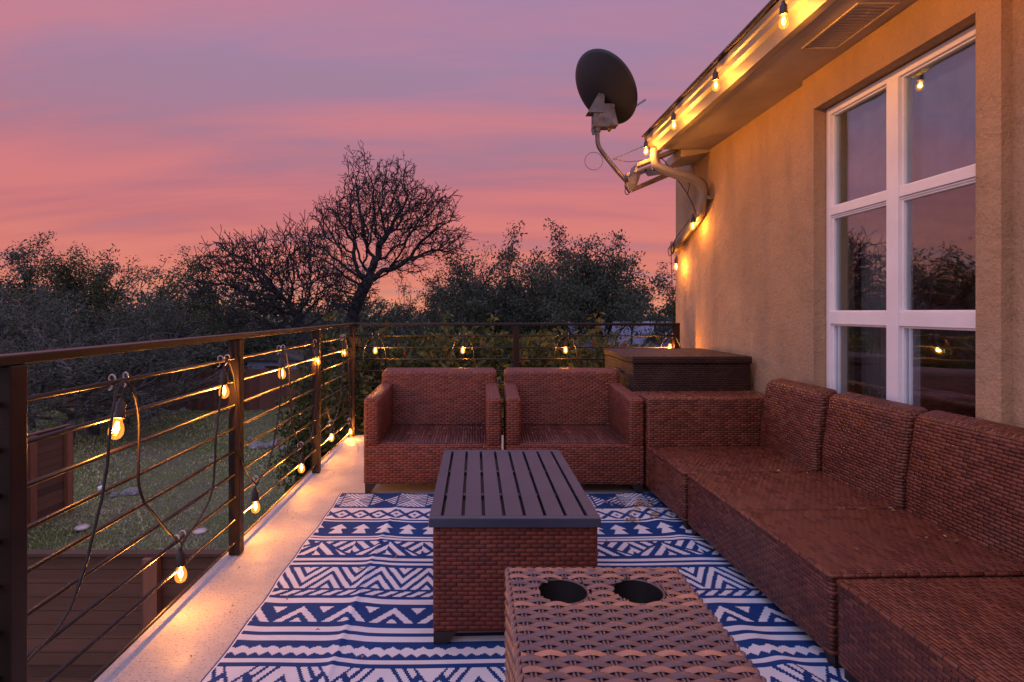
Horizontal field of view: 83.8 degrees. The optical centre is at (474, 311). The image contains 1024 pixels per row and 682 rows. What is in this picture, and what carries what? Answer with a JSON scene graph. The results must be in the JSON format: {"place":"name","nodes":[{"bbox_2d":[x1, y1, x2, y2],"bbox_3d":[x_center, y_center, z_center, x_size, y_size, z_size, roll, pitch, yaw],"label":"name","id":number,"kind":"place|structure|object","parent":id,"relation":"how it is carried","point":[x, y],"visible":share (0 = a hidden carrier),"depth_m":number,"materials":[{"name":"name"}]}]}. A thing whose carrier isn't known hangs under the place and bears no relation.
{"place":"outdoors","nodes":[
{"label":"outdoors","id":0,"kind":"place"},
{"bbox_2d":[27,316,667,549],"bbox_3d":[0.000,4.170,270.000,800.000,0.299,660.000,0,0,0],"label":"ground","id":1,"kind":"structure","parent":0,"point":[183,489],"depth_m":14.02,"materials":[{"name":"green plant"}]},
{"bbox_2d":[27,424,72,529],"bbox_3d":[-8.623,3.280,8.800,0.155,1.880,6.132,0,0,4],"label":"wooden fence","id":2,"kind":"object","parent":1,"relation":"on","point":[46,457],"visible":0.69,"depth_m":11.33,"materials":[{"name":"brown wood"}]},
{"bbox_2d":[0,264,109,374],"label":"oak tree","id":3,"kind":"object","parent":1,"relation":"on","point":[16,292],"visible":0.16,"depth_m":22.83,"materials":[{"name":"green plant"}]},
{"bbox_2d":[0,231,124,352],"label":"oak tree","id":4,"kind":"object","parent":1,"relation":"on","point":[34,268],"visible":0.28,"depth_m":28.08,"materials":[{"name":"green plant"}]},
{"bbox_2d":[0,245,162,430],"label":"oak tree","id":5,"kind":"object","parent":1,"relation":"on","point":[4,335],"visible":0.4,"depth_m":20.34,"materials":[{"name":"green plant"}]},
{"bbox_2d":[74,524,89,530],"bbox_3d":[-7.367,4.030,10.658,0.250,0.050,0.250,0,0,0],"label":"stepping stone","id":6,"kind":"object","parent":1,"relation":"on","point":[81,527],"visible":1,"depth_m":10.62,"materials":[{"name":"grey stone"}]},
{"bbox_2d":[0,232,192,351],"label":"oak tree","id":7,"kind":"object","parent":1,"relation":"on","point":[77,263],"visible":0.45,"depth_m":27.85,"materials":[{"name":"green plant"}]},
{"bbox_2d":[0,314,215,435],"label":"oak tree","id":8,"kind":"object","parent":1,"relation":"on","point":[51,378],"visible":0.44,"depth_m":17.11,"materials":[{"name":"green plant"}]},
{"bbox_2d":[0,254,219,435],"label":"oak tree","id":9,"kind":"object","parent":1,"relation":"on","point":[88,431],"visible":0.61,"depth_m":18.67,"materials":[{"name":"green plant"}]},
{"bbox_2d":[109,492,118,497],"bbox_3d":[-8.098,4.122,12.778,0.178,0.157,0.221,0,0,32],"label":"rock","id":10,"kind":"object","parent":1,"relation":"on","point":[113,494],"visible":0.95,"depth_m":12.72,"materials":[{"name":"grey stone"}]},
{"bbox_2d":[27,550,224,681],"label":"wooden fence","id":11,"kind":"object","parent":1,"relation":"on","point":[47,579],"visible":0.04,"depth_m":5.60,"materials":[{"name":"brown wood"}]},
{"bbox_2d":[0,331,257,445],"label":"oak tree","id":12,"kind":"object","parent":1,"relation":"on","point":[74,416],"visible":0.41,"depth_m":17.32,"materials":[{"name":"green plant"}]},
{"bbox_2d":[1,244,256,363],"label":"tree","id":13,"kind":"object","parent":1,"relation":"on","point":[175,283],"visible":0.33,"depth_m":28.08,"materials":[{"name":"green plant"}]},
{"bbox_2d":[120,487,138,495],"bbox_3d":[-7.867,4.160,13.037,0.378,0.255,0.339,0,0,-6],"label":"rock","id":14,"kind":"object","parent":1,"relation":"on","point":[132,491],"visible":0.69,"depth_m":12.94,"materials":[{"name":"grey stone"}]},
{"bbox_2d":[37,261,227,417],"bbox_3d":[-13.578,1.090,23.645,7.016,6.514,7.366,0,0,20],"label":"oak tree","id":15,"kind":"object","parent":1,"relation":"on","point":[175,332],"visible":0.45,"depth_m":23.10,"materials":[{"name":"green plant"}]},
{"bbox_2d":[36,311,228,432],"bbox_3d":[-12.314,2.122,20.482,6.710,4.360,7.044,0,0,10],"label":"oak tree","id":16,"kind":"object","parent":1,"relation":"on","point":[123,421],"visible":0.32,"depth_m":20.23,"materials":[{"name":"green plant"}]},
{"bbox_2d":[87,287,239,368],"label":"oak tree","id":17,"kind":"object","parent":1,"relation":"on","point":[204,314],"visible":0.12,"depth_m":28.52,"materials":[{"name":"green plant"}]},
{"bbox_2d":[28,368,304,408],"bbox_3d":[-14.104,3.295,24.465,13.792,1.750,0.130,0,0,0],"label":"wooden fence","id":18,"kind":"object","parent":1,"relation":"on","point":[254,386],"visible":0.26,"depth_m":24.40,"materials":[{"name":"brown wood"}]},
{"bbox_2d":[178,407,187,411],"bbox_3d":[-12.380,4.191,24.175,0.386,0.275,0.419,0,0,-33],"label":"rock","id":19,"kind":"object","parent":1,"relation":"on","point":[184,409],"visible":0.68,"depth_m":24.05,"materials":[{"name":"grey stone"}]},
{"bbox_2d":[78,298,308,390],"bbox_3d":[-11.447,1.851,25.546,7.599,4.951,10.479,0,0,-9],"label":"oak tree","id":20,"kind":"object","parent":1,"relation":"on","point":[216,327],"visible":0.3,"depth_m":24.97,"materials":[{"name":"green plant"}]},
{"bbox_2d":[192,528,206,534],"bbox_3d":[-5.156,4.101,10.658,0.250,0.050,0.250,0,0,0],"label":"stepping stone","id":21,"kind":"object","parent":1,"relation":"on","point":[197,531],"visible":0.94,"depth_m":10.61,"materials":[{"name":"grey stone"}]},
{"bbox_2d":[200,308,298,368],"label":"oak tree","id":22,"kind":"object","parent":1,"relation":"on","point":[261,330],"visible":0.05,"depth_m":29.77,"materials":[{"name":"green plant"}]},
{"bbox_2d":[249,441,264,449],"bbox_3d":[-6.745,4.194,17.650,0.496,0.354,0.535,0,0,33],"label":"rock","id":23,"kind":"object","parent":1,"relation":"on","point":[255,445],"visible":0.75,"depth_m":17.48,"materials":[{"name":"grey stone"}]},
{"bbox_2d":[179,211,356,444],"bbox_3d":[-6.476,0.720,17.666,5.509,7.554,3.188,0,0,0],"label":"bare tree","id":24,"kind":"object","parent":1,"relation":"on","point":[296,318],"visible":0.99,"depth_m":17.39,"materials":[{"name":"brown plant"}]},
{"bbox_2d":[244,346,304,368],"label":"shed","id":25,"kind":"structure","parent":1,"relation":"on","point":[294,356],"depth_m":25.50,"materials":[{"name":"paint"}]},
{"bbox_2d":[265,366,277,368],"bbox_3d":[-9.050,3.270,25.483,0.700,1.700,0.025,0,0,0],"label":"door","id":26,"kind":"structure","parent":25,"relation":"in","point":[270,367],"depth_m":25.47,"materials":[{"name":"brown wood"}]},
{"bbox_2d":[268,440,281,447],"bbox_3d":[-6.330,4.225,17.951,0.435,0.359,0.386,0,0,-42],"label":"rock","id":27,"kind":"object","parent":1,"relation":"on","point":[270,443],"visible":0.44,"depth_m":17.79,"materials":[{"name":"grey stone"}]},
{"bbox_2d":[6,303,565,393],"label":"undergrowth","id":28,"kind":"object","parent":1,"relation":"on","point":[288,340],"visible":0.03,"depth_m":27.18,"materials":[{"name":"green plant"}]},
{"bbox_2d":[266,361,346,494],"bbox_3d":[-2.487,2.486,8.689,1.511,3.376,1.464,0,0,-37],"label":"shrub","id":29,"kind":"object","parent":1,"relation":"on","point":[304,434],"visible":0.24,"depth_m":8.41,"materials":[{"name":"green plant"}]},
{"bbox_2d":[269,307,360,369],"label":"oak tree","id":30,"kind":"object","parent":1,"relation":"on","point":[322,349],"visible":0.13,"depth_m":31.03,"materials":[{"name":"green plant"}]},
{"bbox_2d":[2,273,673,362],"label":"woods","id":31,"kind":"object","parent":1,"relation":"on","point":[368,309],"visible":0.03,"depth_m":50.44,"materials":[{"name":"green plant"}]},
{"bbox_2d":[285,311,433,465],"bbox_3d":[-1.341,2.079,6.882,1.898,4.188,1.458,0,0,0],"label":"shrub","id":32,"kind":"object","parent":1,"relation":"on","point":[365,388],"visible":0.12,"depth_m":6.75,"materials":[{"name":"green plant"}]},
{"bbox_2d":[291,140,474,390],"bbox_3d":[-3.806,-1.478,23.939,7.930,11.550,3.914,0,0,0],"label":"bare tree","id":33,"kind":"object","parent":1,"relation":"on","point":[364,287],"visible":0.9,"depth_m":23.76,"materials":[{"name":"brown plant"}]},
{"bbox_2d":[336,295,435,363],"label":"oak tree","id":34,"kind":"object","parent":1,"relation":"on","point":[383,319],"visible":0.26,"depth_m":31.50,"materials":[{"name":"green plant"}]},
{"bbox_2d":[379,326,485,372],"bbox_3d":[-0.605,2.181,7.412,1.785,3.987,1.729,0,0,-7],"label":"shrub","id":35,"kind":"object","parent":1,"relation":"on","point":[450,339],"visible":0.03,"depth_m":7.09,"materials":[{"name":"green plant"}]},
{"bbox_2d":[339,266,530,367],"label":"oak tree","id":36,"kind":"object","parent":1,"relation":"on","point":[404,311],"visible":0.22,"depth_m":27.05,"materials":[{"name":"green plant"}]},
{"bbox_2d":[399,311,498,366],"bbox_3d":[-0.351,2.076,8.717,1.902,4.196,1.460,0,0,-44],"label":"shrub","id":37,"kind":"object","parent":1,"relation":"on","point":[452,329],"depth_m":8.57,"materials":[{"name":"green plant"}]},
{"bbox_2d":[398,270,522,344],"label":"oak tree","id":38,"kind":"object","parent":1,"relation":"on","point":[432,286],"visible":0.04,"depth_m":30.44,"materials":[{"name":"green plant"}]},
{"bbox_2d":[387,241,559,365],"bbox_3d":[-0.114,0.446,25.092,8.144,7.960,7.757,0,0,-14],"label":"oak tree","id":39,"kind":"object","parent":1,"relation":"on","point":[436,297],"visible":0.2,"depth_m":24.51,"materials":[{"name":"green plant"}]},
{"bbox_2d":[415,313,534,433],"bbox_3d":[0.075,2.093,7.125,1.886,4.161,1.448,0,0,-15],"label":"shrub","id":40,"kind":"object","parent":1,"relation":"on","point":[466,352],"visible":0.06,"depth_m":6.92,"materials":[{"name":"green plant"}]},
{"bbox_2d":[423,220,609,364],"bbox_3d":[1.306,0.401,25.410,8.618,8.417,9.738,0,0,3],"label":"oak tree","id":41,"kind":"object","parent":1,"relation":"on","point":[476,305],"visible":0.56,"depth_m":22.22,"materials":[{"name":"green plant"}]},
{"bbox_2d":[478,328,566,369],"bbox_3d":[0.749,2.195,8.710,1.716,3.958,1.772,0,0,38],"label":"shrub","id":42,"kind":"object","parent":1,"relation":"on","point":[530,333],"depth_m":8.46,"materials":[{"name":"green plant"}]},
{"bbox_2d":[465,330,581,434],"bbox_3d":[0.764,2.185,6.788,1.781,3.978,1.725,0,0,-22],"label":"shrub","id":43,"kind":"object","parent":1,"relation":"on","point":[526,352],"visible":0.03,"depth_m":6.49,"materials":[{"name":"green plant"}]},
{"bbox_2d":[429,250,622,341],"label":"oak tree","id":44,"kind":"object","parent":1,"relation":"on","point":[511,275],"visible":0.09,"depth_m":30.98,"materials":[{"name":"green plant"}]},
{"bbox_2d":[496,218,668,355],"bbox_3d":[4.615,0.309,24.763,7.163,7.911,8.493,0,0,11],"label":"oak tree","id":45,"kind":"object","parent":1,"relation":"on","point":[600,260],"visible":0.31,"depth_m":22.35,"materials":[{"name":"green plant"}]},
{"bbox_2d":[535,312,654,367],"bbox_3d":[1.451,2.088,7.175,1.891,4.172,1.452,0,0,-30],"label":"shrub","id":46,"kind":"object","parent":1,"relation":"on","point":[599,352],"visible":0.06,"depth_m":7.12,"materials":[{"name":"green plant"}]},
{"bbox_2d":[521,233,675,367],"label":"oak tree","id":47,"kind":"object","parent":1,"relation":"on","point":[565,309],"visible":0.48,"depth_m":20.72,"materials":[{"name":"green plant"}]},
{"bbox_2d":[555,250,675,346],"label":"oak tree","id":48,"kind":"object","parent":1,"relation":"on","point":[630,281],"visible":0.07,"depth_m":29.83,"materials":[{"name":"green plant"}]},
{"bbox_2d":[563,321,674,367],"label":"neighbour house","id":49,"kind":"structure","parent":1,"relation":"on","point":[636,340],"depth_m":23.34,"materials":[{"name":"paint"}]},
{"bbox_2d":[592,332,661,360],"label":"shrub","id":50,"kind":"object","parent":1,"relation":"on","point":[658,343],"depth_m":8.37,"materials":[{"name":"green plant"}]},
{"bbox_2d":[652,289,675,322],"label":"oak tree","id":51,"kind":"object","parent":1,"relation":"on","point":[668,305],"visible":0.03,"depth_m":22.78,"materials":[{"name":"green plant"}]},
{"bbox_2d":[629,0,1023,427],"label":"house","id":52,"kind":"structure","parent":1,"relation":"on","point":[857,166],"depth_m":3.32,"materials":[{"name":"paint"}]},
{"bbox_2d":[94,435,651,681],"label":"deck","id":53,"kind":"structure","parent":52,"relation":"attached to","point":[200,623],"depth_m":2.47,"materials":[{"name":"concrete"}]},
{"bbox_2d":[0,323,679,681],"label":"railing","id":54,"kind":"object","parent":53,"relation":"on","point":[15,570],"visible":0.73,"depth_m":1.90,"materials":[{"name":"metal"}]},
{"bbox_2d":[27,334,351,662],"bbox_3d":[-1.141,0.664,3.320,0.059,0.935,3.863,0,0,0],"label":"string light","id":55,"kind":"object","parent":54,"relation":"hanging from","point":[118,410],"visible":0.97,"depth_m":2.20,"materials":[{"name":"black plastic"}]},
{"bbox_2d":[343,333,680,415],"bbox_3d":[0.347,0.619,5.346,3.176,0.845,0.059,0,0,0],"label":"string light","id":56,"kind":"object","parent":54,"relation":"hanging from","point":[565,343],"visible":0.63,"depth_m":5.33,"materials":[{"name":"black plastic"}]},
{"bbox_2d":[364,368,501,492],"bbox_3d":[-0.272,0.801,4.056,0.886,0.730,0.834,0,0,0],"label":"armchair","id":57,"kind":"object","parent":53,"relation":"on","point":[417,404],"visible":0.88,"depth_m":3.98,"materials":[{"name":"wicker"}]},
{"bbox_2d":[200,492,847,681],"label":"rug","id":58,"kind":"object","parent":53,"relation":"on","point":[376,611],"visible":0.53,"depth_m":2.24,"materials":[{"name":"blue fabric"}]},
{"bbox_2d":[429,450,600,644],"bbox_3d":[0.138,0.941,2.459,0.598,0.454,0.979,0,0,0],"label":"coffee table","id":59,"kind":"object","parent":58,"relation":"on","point":[494,515],"visible":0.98,"depth_m":1.98,"materials":[{"name":"wicker"}]},
{"bbox_2d":[504,567,766,681],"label":"side table","id":60,"kind":"object","parent":58,"relation":"on","point":[617,624],"visible":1,"depth_m":1.05,"materials":[{"name":"wicker"}]},
{"bbox_2d":[503,367,643,492],"bbox_3d":[0.652,0.801,4.056,0.886,0.730,0.834,0,0,2],"label":"armchair","id":61,"kind":"object","parent":53,"relation":"on","point":[585,407],"visible":0.9,"depth_m":3.98,"materials":[{"name":"wicker"}]},
{"bbox_2d":[190,425,956,657],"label":"leaf litter","id":62,"kind":"object","parent":53,"relation":"on","point":[656,515],"visible":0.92,"depth_m":3.25,"materials":[{"name":"brown plant"}]},
{"bbox_2d":[604,348,751,391],"bbox_3d":[1.562,0.745,4.579,0.892,0.846,0.932,0,0,0],"label":"storage box","id":63,"kind":"object","parent":53,"relation":"on","point":[668,369],"visible":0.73,"depth_m":4.12,"materials":[{"name":"wood"}]},
{"bbox_2d":[633,378,837,529],"bbox_3d":[1.529,0.793,3.489,0.873,0.750,0.906,0,0,-2],"label":"sofa section","id":64,"kind":"object","parent":53,"relation":"on","point":[780,424],"visible":0.59,"depth_m":3.46,"materials":[{"name":"wicker"}]},
{"bbox_2d":[687,392,1023,667],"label":"sofa section","id":65,"kind":"object","parent":53,"relation":"on","point":[923,472],"visible":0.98,"depth_m":2.25,"materials":[{"name":"wicker"}]},
{"bbox_2d":[837,577,1023,681],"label":"sofa section","id":66,"kind":"object","parent":53,"relation":"on","point":[938,630],"visible":1,"depth_m":1.60,"materials":[{"name":"wicker"}]},
{"bbox_2d":[575,49,667,194],"bbox_3d":[1.422,-1.733,5.480,1.007,1.300,0.714,0,0,-40],"label":"satellite dish","id":67,"kind":"object","parent":52,"relation":"attached to","point":[606,86],"visible":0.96,"depth_m":5.26,"materials":[{"name":"black metal"}]},
{"bbox_2d":[644,0,787,322],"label":"string light","id":68,"kind":"object","parent":52,"relation":"hanging from","point":[783,9],"visible":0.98,"depth_m":4.22,"materials":[{"name":"black plastic"}]},
{"bbox_2d":[826,25,975,405],"bbox_3d":[2.111,-0.238,2.824,0.074,1.915,1.085,0,0,0],"label":"window","id":69,"kind":"structure","parent":52,"relation":"in","point":[903,325],"depth_m":2.81,"materials":[{"name":"white plastic"}]},
{"bbox_2d":[854,364,975,386],"bbox_3d":[3.500,0.791,3.700,1.000,0.762,1.600,0,0,0],"label":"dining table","id":70,"kind":"object","parent":52,"relation":"in","point":[962,374],"visible":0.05,"depth_m":3.83,"materials":[{"name":"brown wood"}]},
{"bbox_2d":[0,0,769,315],"label":"sky","id":71,"kind":"structure","parent":0,"point":[142,128],"materials":[{"name":"pink"}]}
]}

